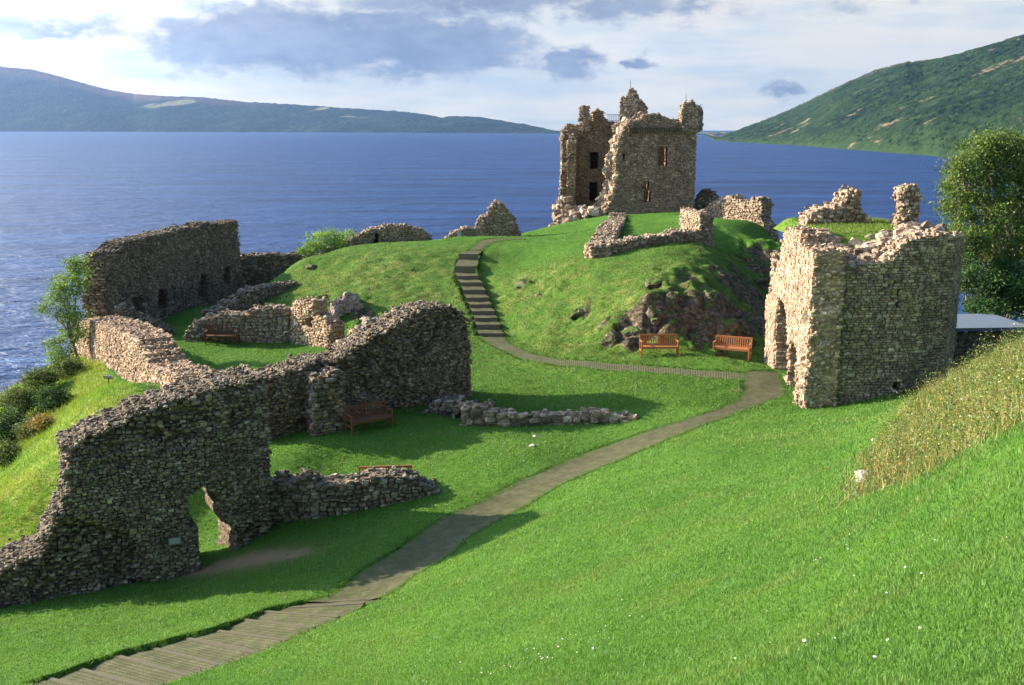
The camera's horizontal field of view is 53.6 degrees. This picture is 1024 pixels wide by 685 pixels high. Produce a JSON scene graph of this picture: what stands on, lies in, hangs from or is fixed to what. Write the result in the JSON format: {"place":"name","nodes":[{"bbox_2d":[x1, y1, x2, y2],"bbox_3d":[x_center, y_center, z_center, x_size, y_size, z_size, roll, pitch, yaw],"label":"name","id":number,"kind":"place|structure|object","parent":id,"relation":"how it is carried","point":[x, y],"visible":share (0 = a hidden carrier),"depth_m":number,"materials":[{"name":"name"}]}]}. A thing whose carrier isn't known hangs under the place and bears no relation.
{"place":"outdoors","nodes":[
{"label":"outdoors","id":0,"kind":"place"},
{"bbox_2d":[32,597,383,684],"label":"stepped path","id":1,"kind":"structure","parent":0,"point":[177,660],"depth_m":22.16,"materials":[{"name":"grey stone"}]},
{"bbox_2d":[0,66,729,134],"bbox_3d":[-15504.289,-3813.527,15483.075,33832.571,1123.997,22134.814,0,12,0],"label":"hills","id":2,"kind":"structure","parent":0,"point":[31,100],"depth_m":9418.62,"materials":[{"name":"blue"}]},
{"bbox_2d":[455,250,503,336],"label":"stairway path","id":3,"kind":"structure","parent":0,"point":[483,313],"depth_m":57.40,"materials":[{"name":"grey stone"}]},
{"bbox_2d":[471,238,523,250],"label":"path","id":4,"kind":"structure","parent":0,"point":[480,245],"depth_m":69.42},
{"bbox_2d":[0,212,1023,684],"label":"ground","id":5,"kind":"structure","parent":0,"point":[694,314],"depth_m":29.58,"materials":[{"name":"green plant"}]},
{"bbox_2d":[0,434,26,468],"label":"shrub","id":6,"kind":"object","parent":5,"relation":"on","point":[7,454],"visible":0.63,"depth_m":39.12,"materials":[{"name":"green plant"}]},
{"bbox_2d":[0,404,27,443],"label":"shrub","id":7,"kind":"object","parent":5,"relation":"on","point":[6,425],"visible":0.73,"depth_m":41.22,"materials":[{"name":"green plant"}]},
{"bbox_2d":[0,377,38,417],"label":"shrub","id":8,"kind":"object","parent":5,"relation":"on","point":[17,396],"visible":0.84,"depth_m":42.65,"materials":[{"name":"green plant"}]},
{"bbox_2d":[4,413,38,442],"bbox_3d":[-19.196,3.496,40.425,2.221,1.337,2.047,0,12,0],"label":"shrub","id":9,"kind":"object","parent":5,"relation":"on","point":[23,432],"visible":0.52,"depth_m":40.06,"materials":[{"name":"green plant"}]},
{"bbox_2d":[19,410,57,432],"bbox_3d":[-18.446,3.192,39.838,1.599,1.058,1.709,-3,12,-14],"label":"shrub","id":10,"kind":"object","parent":5,"relation":"on","point":[38,421],"visible":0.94,"depth_m":39.62,"materials":[{"name":"yellow plant"}]},
{"bbox_2d":[16,363,65,391],"bbox_3d":[-20.913,1.752,44.793,2.300,1.772,2.157,0,12,0],"label":"shrub","id":11,"kind":"object","parent":5,"relation":"on","point":[40,376],"visible":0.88,"depth_m":44.70,"materials":[{"name":"green plant"}]},
{"bbox_2d":[25,380,82,413],"bbox_3d":[-19.284,2.318,42.351,2.253,1.479,2.068,0,12,0],"label":"shrub","id":12,"kind":"object","parent":5,"relation":"on","point":[52,397],"visible":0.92,"depth_m":42.23,"materials":[{"name":"green plant"}]},
{"bbox_2d":[25,251,100,368],"bbox_3d":[-22.121,-1.448,49.426,3.414,5.710,4.235,0,12,0],"label":"sapling","id":13,"kind":"object","parent":5,"relation":"on","point":[70,315],"visible":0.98,"depth_m":49.68,"materials":[{"name":"green plant"}]},
{"bbox_2d":[47,355,90,380],"bbox_3d":[-20.388,1.263,46.379,2.173,1.445,2.237,0,12,0],"label":"shrub","id":14,"kind":"object","parent":5,"relation":"on","point":[69,365],"visible":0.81,"depth_m":46.19,"materials":[{"name":"green plant"}]},
{"bbox_2d":[0,352,142,547],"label":"rough grass","id":15,"kind":"structure","parent":5,"relation":"on","point":[80,401],"depth_m":37.44,"materials":[{"name":"green plant"}]},
{"bbox_2d":[103,375,113,384],"bbox_3d":[-16.801,1.670,42.213,0.380,0.639,0.144,0,12,0],"label":"information sign","id":16,"kind":"object","parent":5,"relation":"on","point":[108,377],"visible":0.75,"depth_m":42.16,"materials":[{"name":"metal"}]},
{"bbox_2d":[72,314,211,384],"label":"courtyard wall","id":17,"kind":"structure","parent":5,"relation":"on","point":[131,350],"depth_m":42.54,"materials":[{"name":"stone"}]},
{"bbox_2d":[113,302,174,334],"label":"wall","id":18,"kind":"structure","parent":5,"relation":"on","point":[123,309],"depth_m":55.10,"materials":[{"name":"stone"}]},
{"bbox_2d":[80,218,319,319],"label":"lochside wall","id":19,"kind":"structure","parent":5,"relation":"on","point":[163,273],"depth_m":65.59,"materials":[{"name":"stone"}]},
{"bbox_2d":[204,325,239,344],"bbox_3d":[-15.210,-0.399,53.224,1.710,0.964,0.660,0,12,-1],"label":"bench","id":20,"kind":"object","parent":5,"relation":"on","point":[236,334],"visible":1,"depth_m":53.38,"materials":[{"name":"brown wood"}]},
{"bbox_2d":[0,299,472,607],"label":"curtain wall","id":21,"kind":"structure","parent":5,"relation":"on","point":[136,472],"depth_m":29.69,"materials":[{"name":"stone"}]},
{"bbox_2d":[168,536,181,545],"bbox_3d":[-9.827,5.785,29.531,0.360,0.220,0.053,-5,13,-24],"label":"information plaque","id":22,"kind":"object","parent":21,"relation":"attached to","point":[174,540],"visible":1,"depth_m":29.51,"materials":[{"name":"metal"}]},
{"bbox_2d":[183,302,290,342],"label":"wall","id":23,"kind":"structure","parent":5,"relation":"on","point":[269,323],"depth_m":53.42,"materials":[{"name":"stone"}]},
{"bbox_2d":[201,280,298,316],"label":"wall","id":24,"kind":"structure","parent":5,"relation":"on","point":[247,297],"depth_m":60.99,"materials":[{"name":"stone"}]},
{"bbox_2d":[305,264,316,268],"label":"rock outcrop","id":25,"kind":"object","parent":5,"relation":"on","point":[310,266],"visible":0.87,"depth_m":66.16,"materials":[{"name":"grey stone"}]},
{"bbox_2d":[289,296,344,347],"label":"notched wall","id":26,"kind":"structure","parent":5,"relation":"on","point":[313,322],"depth_m":52.22,"materials":[{"name":"stone"}]},
{"bbox_2d":[293,225,359,257],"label":"leafy bush","id":27,"kind":"object","parent":5,"relation":"on","point":[320,245],"visible":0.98,"depth_m":72.85,"materials":[{"name":"green plant"}]},
{"bbox_2d":[330,291,363,316],"bbox_3d":[-9.283,-1.663,56.435,1.697,2.374,3.250,5,13,24],"label":"rock outcrop","id":28,"kind":"object","parent":5,"relation":"on","point":[346,302],"visible":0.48,"depth_m":55.75,"materials":[{"name":"grey stone"}]},
{"bbox_2d":[265,465,439,526],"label":"wall","id":29,"kind":"structure","parent":5,"relation":"on","point":[304,494],"depth_m":31.67,"materials":[{"name":"stone"}]},
{"bbox_2d":[347,325,364,337],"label":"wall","id":30,"kind":"structure","parent":5,"relation":"on","point":[351,330],"depth_m":50.18,"materials":[{"name":"stone"}]},
{"bbox_2d":[343,400,392,435],"bbox_3d":[-5.298,2.785,37.471,1.710,0.964,0.660,-8,15,-35],"label":"bench","id":31,"kind":"object","parent":5,"relation":"on","point":[370,417],"visible":1,"depth_m":37.49,"materials":[{"name":"brown wood"}]},
{"bbox_2d":[359,316,377,325],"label":"rock outcrop","id":32,"kind":"object","parent":5,"relation":"on","point":[365,320],"visible":0.24,"depth_m":54.39,"materials":[{"name":"grey stone"}]},
{"bbox_2d":[320,223,431,253],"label":"crest wall","id":33,"kind":"structure","parent":5,"relation":"on","point":[390,232],"depth_m":74.59,"materials":[{"name":"stone"}]},
{"bbox_2d":[359,465,411,471],"bbox_3d":[-4.100,4.366,32.968,1.710,0.964,0.660,-1,12,-6],"label":"bench","id":34,"kind":"object","parent":5,"relation":"on","point":[361,468],"visible":0.22,"depth_m":32.56,"materials":[{"name":"brown wood"}]},
{"bbox_2d":[15,237,789,684],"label":"grass fringe","id":35,"kind":"object","parent":5,"relation":"on","point":[781,381],"depth_m":32.54,"materials":[{"name":"green plant"}]},
{"bbox_2d":[422,394,494,418],"bbox_3d":[-1.935,2.643,39.333,3.172,1.580,1.367,2,12,10],"label":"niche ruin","id":36,"kind":"object","parent":5,"relation":"on","point":[446,405],"visible":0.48,"depth_m":39.09,"materials":[{"name":"stone"}]},
{"bbox_2d":[444,225,481,237],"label":"wall","id":37,"kind":"structure","parent":5,"relation":"on","point":[468,231],"depth_m":77.82,"materials":[{"name":"stone"}]},
{"bbox_2d":[475,199,521,235],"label":"jagged wall","id":38,"kind":"structure","parent":5,"relation":"on","point":[498,218],"depth_m":79.78,"materials":[{"name":"stone"}]},
{"bbox_2d":[106,212,919,414],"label":"grass","id":39,"kind":"structure","parent":5,"relation":"on","point":[764,365],"depth_m":52.91,"materials":[{"name":"green plant"}]},
{"bbox_2d":[514,278,528,288],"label":"rock outcrop","id":40,"kind":"object","parent":5,"relation":"on","point":[520,283],"visible":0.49,"depth_m":58.05,"materials":[{"name":"stone"}]},
{"bbox_2d":[534,291,543,297],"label":"rock outcrop","id":41,"kind":"object","parent":5,"relation":"on","point":[537,294],"visible":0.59,"depth_m":55.59,"materials":[{"name":"grey stone"}]},
{"bbox_2d":[458,401,638,426],"bbox_3d":[1.357,2.619,38.198,6.833,2.145,1.142,0,12,0],"label":"rubble footing","id":42,"kind":"object","parent":5,"relation":"on","point":[483,414],"visible":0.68,"depth_m":37.97,"materials":[{"name":"stone"}]},
{"bbox_2d":[570,308,583,318],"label":"rock outcrop","id":43,"kind":"object","parent":5,"relation":"on","point":[577,313],"visible":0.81,"depth_m":51.47,"materials":[{"name":"stone"}]},
{"bbox_2d":[600,330,621,346],"bbox_3d":[4.800,-0.149,47.803,0.978,0.942,1.262,8,14,32],"label":"rock outcrop","id":44,"kind":"object","parent":5,"relation":"on","point":[611,338],"visible":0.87,"depth_m":47.43,"materials":[{"name":"grey stone"}]},
{"bbox_2d":[548,80,703,226],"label":"tower keep","id":45,"kind":"structure","parent":5,"relation":"on","point":[636,158],"depth_m":87.75,"materials":[{"name":"stone"}]},
{"bbox_2d":[621,326,644,337],"bbox_3d":[5.746,-0.302,48.007,1.156,0.946,0.895,5,13,21],"label":"rock outcrop","id":46,"kind":"object","parent":5,"relation":"on","point":[629,331],"visible":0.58,"depth_m":47.69,"materials":[{"name":"stone"}]},
{"bbox_2d":[583,207,715,257],"bbox_3d":[9.844,-8.273,69.993,7.812,3.402,27.047,2,12,8],"label":"knoll enclosure","id":47,"kind":"object","parent":5,"relation":"on","point":[696,225],"visible":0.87,"depth_m":60.05,"materials":[{"name":"stone"}]},
{"bbox_2d":[643,277,661,287],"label":"rock outcrop","id":48,"kind":"object","parent":5,"relation":"on","point":[652,282],"visible":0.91,"depth_m":50.84,"materials":[{"name":"grey stone"}]},
{"bbox_2d":[645,305,663,333],"bbox_3d":[6.824,-0.994,48.604,0.986,1.710,1.183,7,14,31],"label":"rock outcrop","id":49,"kind":"object","parent":5,"relation":"on","point":[654,315],"visible":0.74,"depth_m":48.14,"materials":[{"name":"grey stone"}]},
{"bbox_2d":[639,334,678,355],"bbox_3d":[6.629,0.146,45.703,1.710,0.964,0.660,0,12,-2],"label":"bench","id":50,"kind":"object","parent":5,"relation":"on","point":[664,345],"visible":0.98,"depth_m":45.88,"materials":[{"name":"brown wood"}]},
{"bbox_2d":[664,291,682,308],"bbox_3d":[7.897,-1.991,49.676,0.863,1.109,1.286,6,13,27],"label":"rock outcrop","id":51,"kind":"object","parent":5,"relation":"on","point":[672,299],"visible":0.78,"depth_m":49.30,"materials":[{"name":"grey stone"}]},
{"bbox_2d":[689,334,701,342],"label":"rock outcrop","id":52,"kind":"object","parent":5,"relation":"on","point":[694,338],"visible":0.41,"depth_m":47.88,"materials":[{"name":"grey stone"}]},
{"bbox_2d":[694,188,718,209],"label":"domed ruin","id":53,"kind":"object","parent":5,"relation":"on","point":[705,197],"visible":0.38,"depth_m":89.08,"materials":[{"name":"stone"}]},
{"bbox_2d":[703,290,718,302],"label":"rock outcrop","id":54,"kind":"object","parent":5,"relation":"on","point":[710,296],"visible":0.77,"depth_m":50.28,"materials":[{"name":"grey stone"}]},
{"bbox_2d":[426,534,1007,681],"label":"daisies","id":55,"kind":"object","parent":5,"relation":"on","point":[804,640],"visible":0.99,"depth_m":11.05,"materials":[{"name":"white plant"}]},
{"bbox_2d":[712,335,752,360],"bbox_3d":[10.226,0.229,47.040,1.710,0.964,0.660,5,13,24],"label":"bench","id":56,"kind":"object","parent":5,"relation":"on","point":[744,348],"visible":0.98,"depth_m":47.06,"materials":[{"name":"brown wood"}]},
{"bbox_2d":[720,318,749,338],"bbox_3d":[10.615,-0.569,49.655,2.092,1.332,1.439,-2,12,-11],"label":"rock outcrop","id":57,"kind":"object","parent":5,"relation":"on","point":[731,325],"visible":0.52,"depth_m":49.12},
{"bbox_2d":[703,194,779,241],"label":"collapsed wall","id":58,"kind":"structure","parent":5,"relation":"on","point":[754,209],"depth_m":82.92,"materials":[{"name":"stone"}]},
{"bbox_2d":[752,277,768,290],"bbox_3d":[14.766,-3.474,60.648,1.338,0.982,1.251,11,16,42],"label":"rock outcrop","id":59,"kind":"object","parent":5,"relation":"on","point":[761,283],"visible":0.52,"depth_m":60.15,"materials":[{"name":"grey stone"}]},
{"bbox_2d":[764,183,964,408],"bbox_3d":[14.492,-2.078,42.021,6.564,10.397,10.890,2,12,7],"label":"gatehouse","id":60,"kind":"object","parent":5,"relation":"on","point":[860,304],"visible":0.98,"depth_m":37.81,"materials":[{"name":"stone"}]},
{"bbox_2d":[854,470,876,482],"bbox_3d":[5.962,2.298,17.024,0.458,0.340,0.342,-4,13,-19],"label":"rock outcrop","id":61,"kind":"object","parent":5,"relation":"on","point":[856,472],"visible":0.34,"depth_m":16.90,"materials":[{"name":"white stone"}]},
{"bbox_2d":[818,306,1023,507],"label":"weeds","id":62,"kind":"object","parent":5,"relation":"on","point":[879,477],"visible":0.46,"depth_m":17.15,"materials":[{"name":"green plant"}]},
{"bbox_2d":[924,122,1023,331],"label":"ash tree","id":63,"kind":"object","parent":5,"relation":"on","point":[1000,218],"visible":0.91,"depth_m":54.02,"materials":[{"name":"green plant"}]},
{"bbox_2d":[952,314,1023,374],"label":"flat roofed hut","id":64,"kind":"object","parent":5,"relation":"on","point":[973,325],"visible":0.11,"depth_m":46.96,"materials":[{"name":"stone"}]},
{"bbox_2d":[958,246,1023,331],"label":"dark tree","id":65,"kind":"object","parent":5,"relation":"on","point":[1000,287],"visible":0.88,"depth_m":51.43,"materials":[{"name":"green plant"}]},
{"bbox_2d":[0,131,1023,392],"bbox_3d":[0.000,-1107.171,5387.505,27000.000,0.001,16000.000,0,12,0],"label":"water","id":66,"kind":"structure","parent":0,"point":[62,195],"depth_m":577.44,"materials":[{"name":"blue liquid"}]},
{"bbox_2d":[0,0,1023,130],"label":"sky","id":67,"kind":"structure","parent":0,"point":[530,62],"materials":[{"name":"white"}]},
{"bbox_2d":[306,371,787,602],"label":"path","id":68,"kind":"structure","parent":0,"point":[438,541],"depth_m":30.95,"materials":[{"name":"grey gravel"}]},
{"bbox_2d":[480,336,740,379],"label":"path","id":69,"kind":"structure","parent":0,"point":[500,342],"depth_m":44.88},
{"bbox_2d":[705,34,1023,160],"bbox_3d":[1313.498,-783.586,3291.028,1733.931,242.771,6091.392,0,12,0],"label":"hill","id":70,"kind":"structure","parent":0,"point":[927,107],"depth_m":1743.54,"materials":[{"name":"green plant"}]}
]}

